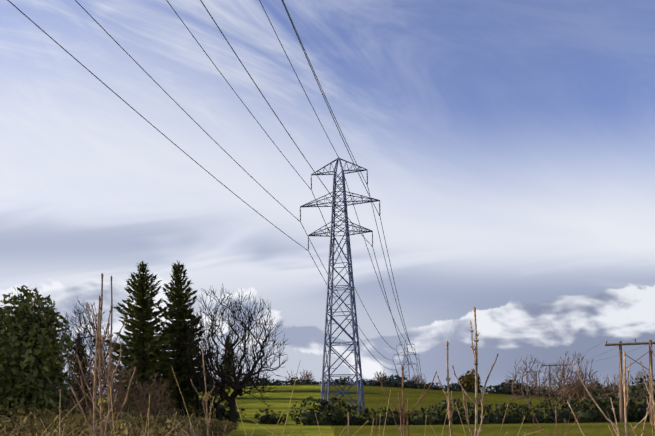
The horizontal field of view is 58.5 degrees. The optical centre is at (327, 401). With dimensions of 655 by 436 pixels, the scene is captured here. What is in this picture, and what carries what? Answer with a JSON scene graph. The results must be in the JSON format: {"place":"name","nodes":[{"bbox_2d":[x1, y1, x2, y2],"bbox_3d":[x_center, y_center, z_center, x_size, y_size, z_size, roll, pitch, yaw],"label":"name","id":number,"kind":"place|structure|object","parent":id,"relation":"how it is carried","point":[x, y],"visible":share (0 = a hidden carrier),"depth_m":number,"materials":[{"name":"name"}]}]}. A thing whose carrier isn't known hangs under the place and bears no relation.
{"place":"outdoors","nodes":[
{"label":"outdoors","id":0,"kind":"place"},
{"bbox_2d":[0,0,654,396],"label":"sky","id":1,"kind":"structure","parent":0,"point":[506,148],"materials":[{"name":"blue"}]},
{"bbox_2d":[67,385,654,435],"bbox_3d":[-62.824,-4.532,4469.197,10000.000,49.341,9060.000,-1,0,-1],"label":"field ground","id":2,"kind":"structure","parent":0,"point":[280,397],"depth_m":100.63,"materials":[{"name":"green plant"}]},
{"bbox_2d":[0,285,73,422],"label":"leafy tree","id":3,"kind":"object","parent":2,"relation":"on","point":[31,364],"visible":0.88,"depth_m":39.61,"materials":[{"name":"green plant"}]},
{"bbox_2d":[52,382,71,416],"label":"evergreen bush","id":4,"kind":"object","parent":2,"relation":"on","point":[65,388],"visible":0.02,"depth_m":46.02,"materials":[{"name":"green plant"}]},
{"bbox_2d":[56,341,78,413],"bbox_3d":[-23.218,-1.469,49.187,4.489,9.742,4.766,-1,0,-1],"label":"bare shrub","id":5,"kind":"object","parent":2,"relation":"on","point":[69,382],"visible":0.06,"depth_m":49.98,"materials":[{"name":"brown plant"}]},
{"bbox_2d":[54,323,81,413],"bbox_3d":[-21.676,-1.475,46.372,4.531,9.752,4.844,-1,0,-1],"label":"bare shrub","id":6,"kind":"object","parent":2,"relation":"on","point":[68,371],"visible":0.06,"depth_m":46.41,"materials":[{"name":"brown plant"}]},
{"bbox_2d":[53,342,96,416],"bbox_3d":[-19.725,-0.895,44.457,4.370,8.537,5.211,-1,0,-1],"label":"bare shrub","id":7,"kind":"object","parent":2,"relation":"on","point":[73,387],"visible":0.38,"depth_m":44.30,"materials":[{"name":"brown plant"}]},
{"bbox_2d":[66,334,98,404],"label":"spruce tree","id":8,"kind":"object","parent":2,"relation":"on","point":[76,365],"visible":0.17,"depth_m":136.31,"materials":[{"name":"green plant"}]},
{"bbox_2d":[59,298,107,413],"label":"bare tree","id":9,"kind":"object","parent":2,"relation":"on","point":[88,331],"visible":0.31,"depth_m":78.82,"materials":[{"name":"brown plant"}]},
{"bbox_2d":[67,304,116,408],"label":"bare tree","id":10,"kind":"object","parent":2,"relation":"on","point":[84,353],"visible":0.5,"depth_m":72.94,"materials":[{"name":"brown plant"}]},
{"bbox_2d":[70,295,116,435],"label":"dry stalk","id":11,"kind":"object","parent":2,"relation":"on","point":[97,354],"visible":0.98,"depth_m":5.12,"materials":[{"name":"brown plant"}]},
{"bbox_2d":[80,273,114,435],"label":"dry stalk","id":12,"kind":"object","parent":2,"relation":"on","point":[101,404],"visible":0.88,"depth_m":5.58,"materials":[{"name":"brown plant"}]},
{"bbox_2d":[72,347,126,417],"bbox_3d":[-18.003,-0.613,46.394,4.377,7.833,4.556,-1,0,-1],"label":"bare shrub","id":13,"kind":"object","parent":2,"relation":"on","point":[103,383],"visible":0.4,"depth_m":46.17,"materials":[{"name":"brown plant"}]},
{"bbox_2d":[78,343,130,415],"bbox_3d":[-19.273,-1.023,51.458,4.839,8.516,4.827,-1,0,-1],"label":"bare shrub","id":14,"kind":"object","parent":2,"relation":"on","point":[105,384],"visible":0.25,"depth_m":51.32,"materials":[{"name":"brown plant"}]},
{"bbox_2d":[74,275,135,432],"bbox_3d":[-2.343,0.478,6.191,0.554,3.630,0.365,-1,0,-33],"label":"dry stalk","id":15,"kind":"object","parent":2,"relation":"on","point":[110,352],"visible":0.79,"depth_m":6.20,"materials":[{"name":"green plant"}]},
{"bbox_2d":[2,408,214,435],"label":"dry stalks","id":16,"kind":"object","parent":2,"relation":"on","point":[124,426],"depth_m":33.67,"materials":[{"name":"brown plant"}]},
{"bbox_2d":[4,413,214,435],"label":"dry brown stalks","id":17,"kind":"object","parent":2,"relation":"on","point":[134,432],"depth_m":32.92,"materials":[{"name":"brown plant"}]},
{"bbox_2d":[85,337,133,400],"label":"hill tree","id":18,"kind":"object","parent":2,"relation":"on","point":[108,366],"visible":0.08,"depth_m":126.76,"materials":[{"name":"brown plant"}]},
{"bbox_2d":[0,405,219,435],"bbox_3d":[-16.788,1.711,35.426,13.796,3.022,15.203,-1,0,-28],"label":"dry grass","id":19,"kind":"structure","parent":2,"relation":"on","point":[69,417],"depth_m":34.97,"materials":[{"name":"brown plant"}]},
{"bbox_2d":[117,330,137,416],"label":"bare tree","id":20,"kind":"object","parent":2,"relation":"on","point":[120,365],"visible":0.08,"depth_m":82.41,"materials":[{"name":"brown plant"}]},
{"bbox_2d":[107,359,153,418],"bbox_3d":[-16.932,-0.315,49.305,4.473,7.055,4.696,-1,0,-21],"label":"bare shrub","id":21,"kind":"object","parent":2,"relation":"on","point":[134,398],"visible":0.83,"depth_m":49.04,"materials":[{"name":"brown plant"}]},
{"bbox_2d":[105,261,185,415],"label":"spruce tree","id":22,"kind":"object","parent":2,"relation":"on","point":[143,347],"visible":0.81,"depth_m":74.71,"materials":[{"name":"green plant"}]},
{"bbox_2d":[126,373,177,418],"bbox_3d":[-15.755,0.211,52.328,5.129,5.786,4.632,-1,0,-1],"label":"bare shrub","id":23,"kind":"object","parent":2,"relation":"on","point":[157,400],"visible":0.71,"depth_m":52.32,"materials":[{"name":"brown plant"}]},
{"bbox_2d":[58,394,286,424],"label":"bushes","id":24,"kind":"object","parent":2,"relation":"on","point":[266,418],"visible":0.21,"depth_m":84.72,"materials":[{"name":"green plant"}]},
{"bbox_2d":[141,261,217,416],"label":"spruce tree","id":25,"kind":"object","parent":2,"relation":"on","point":[178,296],"visible":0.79,"depth_m":76.48,"materials":[{"name":"green plant"}]},
{"bbox_2d":[126,415,238,435],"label":"undergrowth","id":26,"kind":"object","parent":2,"relation":"on","point":[216,426],"visible":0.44,"depth_m":42.47,"materials":[{"name":"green plant"}]},
{"bbox_2d":[175,313,215,416],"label":"bare tree","id":27,"kind":"object","parent":2,"relation":"on","point":[197,399],"visible":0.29,"depth_m":75.91,"materials":[{"name":"brown plant"}]},
{"bbox_2d":[187,344,227,435],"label":"dry stalk","id":28,"kind":"object","parent":2,"relation":"on","point":[206,414],"visible":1,"depth_m":7.14,"materials":[{"name":"brown plant"}]},
{"bbox_2d":[195,351,230,420],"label":"bare tree","id":29,"kind":"object","parent":2,"relation":"on","point":[215,405],"visible":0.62,"depth_m":74.75,"materials":[{"name":"brown plant"}]},
{"bbox_2d":[198,344,229,394],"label":"hill tree","id":30,"kind":"object","parent":2,"relation":"on","point":[216,367],"visible":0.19,"depth_m":158.89,"materials":[{"name":"brown plant"}]},
{"bbox_2d":[217,337,238,391],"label":"spruce tree","id":31,"kind":"object","parent":2,"relation":"on","point":[229,369],"visible":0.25,"depth_m":168.58,"materials":[{"name":"green plant"}]},
{"bbox_2d":[175,284,287,422],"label":"bare tree","id":32,"kind":"object","parent":2,"relation":"on","point":[237,387],"visible":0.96,"depth_m":72.69,"materials":[{"name":"black plant"}]},
{"bbox_2d":[237,349,253,389],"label":"hill tree","id":33,"kind":"object","parent":2,"relation":"on","point":[243,371],"visible":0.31,"depth_m":180.14,"materials":[{"name":"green plant"}]},
{"bbox_2d":[1,389,524,435],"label":"dry stalks","id":34,"kind":"object","parent":2,"relation":"on","point":[294,429],"visible":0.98,"depth_m":5.39,"materials":[{"name":"beige plant"}]},
{"bbox_2d":[284,371,296,382],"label":"crest tree","id":35,"kind":"object","parent":2,"relation":"on","point":[290,377],"visible":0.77,"depth_m":227.09,"materials":[{"name":"brown plant"}]},
{"bbox_2d":[51,362,543,435],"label":"tall dry stalks","id":36,"kind":"object","parent":2,"relation":"on","point":[238,410],"visible":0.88,"depth_m":5.63,"materials":[{"name":"beige plant"}]},
{"bbox_2d":[300,370,314,381],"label":"hedgerow tree","id":37,"kind":"object","parent":2,"relation":"on","point":[307,376],"visible":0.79,"depth_m":227.06,"materials":[{"name":"brown plant"}]},
{"bbox_2d":[65,400,565,435],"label":"dry stalks","id":38,"kind":"object","parent":2,"relation":"on","point":[376,424],"visible":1,"depth_m":5.31,"materials":[{"name":"beige plant"}]},
{"bbox_2d":[300,158,380,412],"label":"pylon","id":39,"kind":"object","parent":2,"relation":"on","point":[349,263],"visible":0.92,"depth_m":105.54,"materials":[{"name":"metal"}]},
{"bbox_2d":[7,0,378,249],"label":"power lines","id":40,"kind":"object","parent":39,"relation":"attached to","point":[240,99],"visible":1,"depth_m":55.35,"materials":[{"name":"grey metal"}]},
{"bbox_2d":[300,179,418,369],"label":"power lines","id":41,"kind":"object","parent":39,"relation":"attached to","point":[379,283],"visible":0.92,"depth_m":148.28,"materials":[{"name":"grey metal"}]},
{"bbox_2d":[70,374,654,398],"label":"hedge","id":42,"kind":"object","parent":2,"relation":"on","point":[397,382],"visible":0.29,"depth_m":221.68,"materials":[{"name":"green plant"}]},
{"bbox_2d":[372,370,387,382],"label":"hedgerow tree","id":43,"kind":"object","parent":2,"relation":"on","point":[383,374],"visible":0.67,"depth_m":225.49,"materials":[{"name":"plant"}]},
{"bbox_2d":[377,365,436,435],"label":"dry stalk","id":44,"kind":"object","parent":2,"relation":"on","point":[402,406],"visible":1,"depth_m":5.65,"materials":[{"name":"brown plant"}]},
{"bbox_2d":[395,341,418,380],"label":"pylon","id":45,"kind":"object","parent":2,"relation":"on","point":[403,364],"visible":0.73,"depth_m":332.36,"materials":[{"name":"grey metal"}]},
{"bbox_2d":[393,340,421,381],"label":"conductors span","id":46,"kind":"object","parent":45,"relation":"attached to","point":[412,366],"visible":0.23,"depth_m":363.65,"materials":[{"name":"grey metal"}]},
{"bbox_2d":[410,375,424,386],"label":"hedgerow tree","id":47,"kind":"object","parent":2,"relation":"on","point":[417,382],"visible":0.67,"depth_m":223.21,"materials":[{"name":"brown plant"}]},
{"bbox_2d":[437,340,454,435],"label":"dry stalk","id":48,"kind":"object","parent":2,"relation":"on","point":[449,410],"visible":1,"depth_m":5.65,"materials":[{"name":"brown plant"}]},
{"bbox_2d":[458,369,480,391],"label":"tree","id":49,"kind":"object","parent":2,"relation":"on","point":[465,378],"visible":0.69,"depth_m":218.97,"materials":[{"name":"green plant"}]},
{"bbox_2d":[289,375,654,425],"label":"hedge","id":50,"kind":"object","parent":2,"relation":"on","point":[336,416],"visible":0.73,"depth_m":80.91,"materials":[{"name":"green plant"}]},
{"bbox_2d":[452,307,497,435],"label":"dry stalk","id":51,"kind":"object","parent":2,"relation":"on","point":[476,400],"visible":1,"depth_m":6.11,"materials":[{"name":"brown plant"}]},
{"bbox_2d":[503,378,517,390],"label":"hedgerow tree","id":52,"kind":"object","parent":2,"relation":"on","point":[508,384],"visible":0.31,"depth_m":217.23,"materials":[{"name":"brown plant"}]},
{"bbox_2d":[504,354,555,408],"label":"scrub tree","id":53,"kind":"object","parent":2,"relation":"on","point":[533,388],"visible":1,"depth_m":103.75,"materials":[{"name":"brown plant"}]},
{"bbox_2d":[522,371,540,395],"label":"pole","id":54,"kind":"object","parent":2,"relation":"on","point":[530,378],"visible":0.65,"depth_m":200.86,"materials":[{"name":"brown wood"}]},
{"bbox_2d":[532,405,580,435],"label":"dry stalk","id":55,"kind":"object","parent":2,"relation":"on","point":[556,430],"visible":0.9,"depth_m":8.72,"materials":[{"name":"brown plant"}]},
{"bbox_2d":[536,357,582,407],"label":"scrub tree","id":56,"kind":"object","parent":2,"relation":"on","point":[559,383],"visible":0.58,"depth_m":102.30,"materials":[{"name":"brown plant"}]},
{"bbox_2d":[546,351,601,409],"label":"scrub tree","id":57,"kind":"object","parent":2,"relation":"on","point":[564,387],"visible":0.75,"depth_m":90.05,"materials":[{"name":"brown plant"}]},
{"bbox_2d":[565,374,587,401],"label":"scrub tree","id":58,"kind":"object","parent":2,"relation":"on","point":[578,392],"visible":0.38,"depth_m":102.17,"materials":[{"name":"brown plant"}]},
{"bbox_2d":[566,368,601,400],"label":"scrub tree","id":59,"kind":"object","parent":2,"relation":"on","point":[585,384],"visible":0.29,"depth_m":104.05,"materials":[{"name":"brown plant"}]},
{"bbox_2d":[545,399,636,420],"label":"hedge","id":60,"kind":"object","parent":2,"relation":"on","point":[557,405],"visible":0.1,"depth_m":87.22,"materials":[{"name":"green plant"}]},
{"bbox_2d":[567,351,654,435],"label":"dry stalk","id":61,"kind":"object","parent":2,"relation":"on","point":[624,383],"visible":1,"depth_m":6.68,"materials":[{"name":"brown plant"}]},
{"bbox_2d":[594,374,630,418],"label":"scrub tree","id":62,"kind":"object","parent":2,"relation":"on","point":[614,390],"visible":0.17,"depth_m":85.94,"materials":[{"name":"brown plant"}]},
{"bbox_2d":[604,374,639,411],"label":"scrub tree","id":63,"kind":"object","parent":2,"relation":"on","point":[618,388],"visible":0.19,"depth_m":85.10,"materials":[{"name":"brown plant"}]},
{"bbox_2d":[605,339,654,421],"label":"pole","id":64,"kind":"object","parent":2,"relation":"on","point":[620,344],"visible":0.83,"depth_m":64.32,"materials":[{"name":"brown wood"}]},
{"bbox_2d":[537,339,645,370],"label":"power line","id":65,"kind":"object","parent":64,"relation":"attached to","point":[588,358],"visible":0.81,"depth_m":97.22,"materials":[{"name":"grey metal"}]},
{"bbox_2d":[607,362,654,435],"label":"dry stalk","id":66,"kind":"object","parent":2,"relation":"on","point":[652,420],"visible":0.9,"depth_m":8.73,"materials":[{"name":"brown plant"}]},
{"bbox_2d":[627,369,654,404],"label":"scrub tree","id":67,"kind":"object","parent":2,"relation":"on","point":[642,385],"visible":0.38,"depth_m":96.75,"materials":[{"name":"brown plant"}]},
{"bbox_2d":[640,340,654,402],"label":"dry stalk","id":68,"kind":"object","parent":2,"relation":"on","point":[644,374],"visible":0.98,"depth_m":7.38,"materials":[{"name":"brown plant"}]},
{"bbox_2d":[542,363,570,400],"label":"pole","id":69,"kind":"object","parent":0,"point":[549,365],"visible":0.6,"depth_m":132.54,"materials":[{"name":"brown wood"}]}
]}

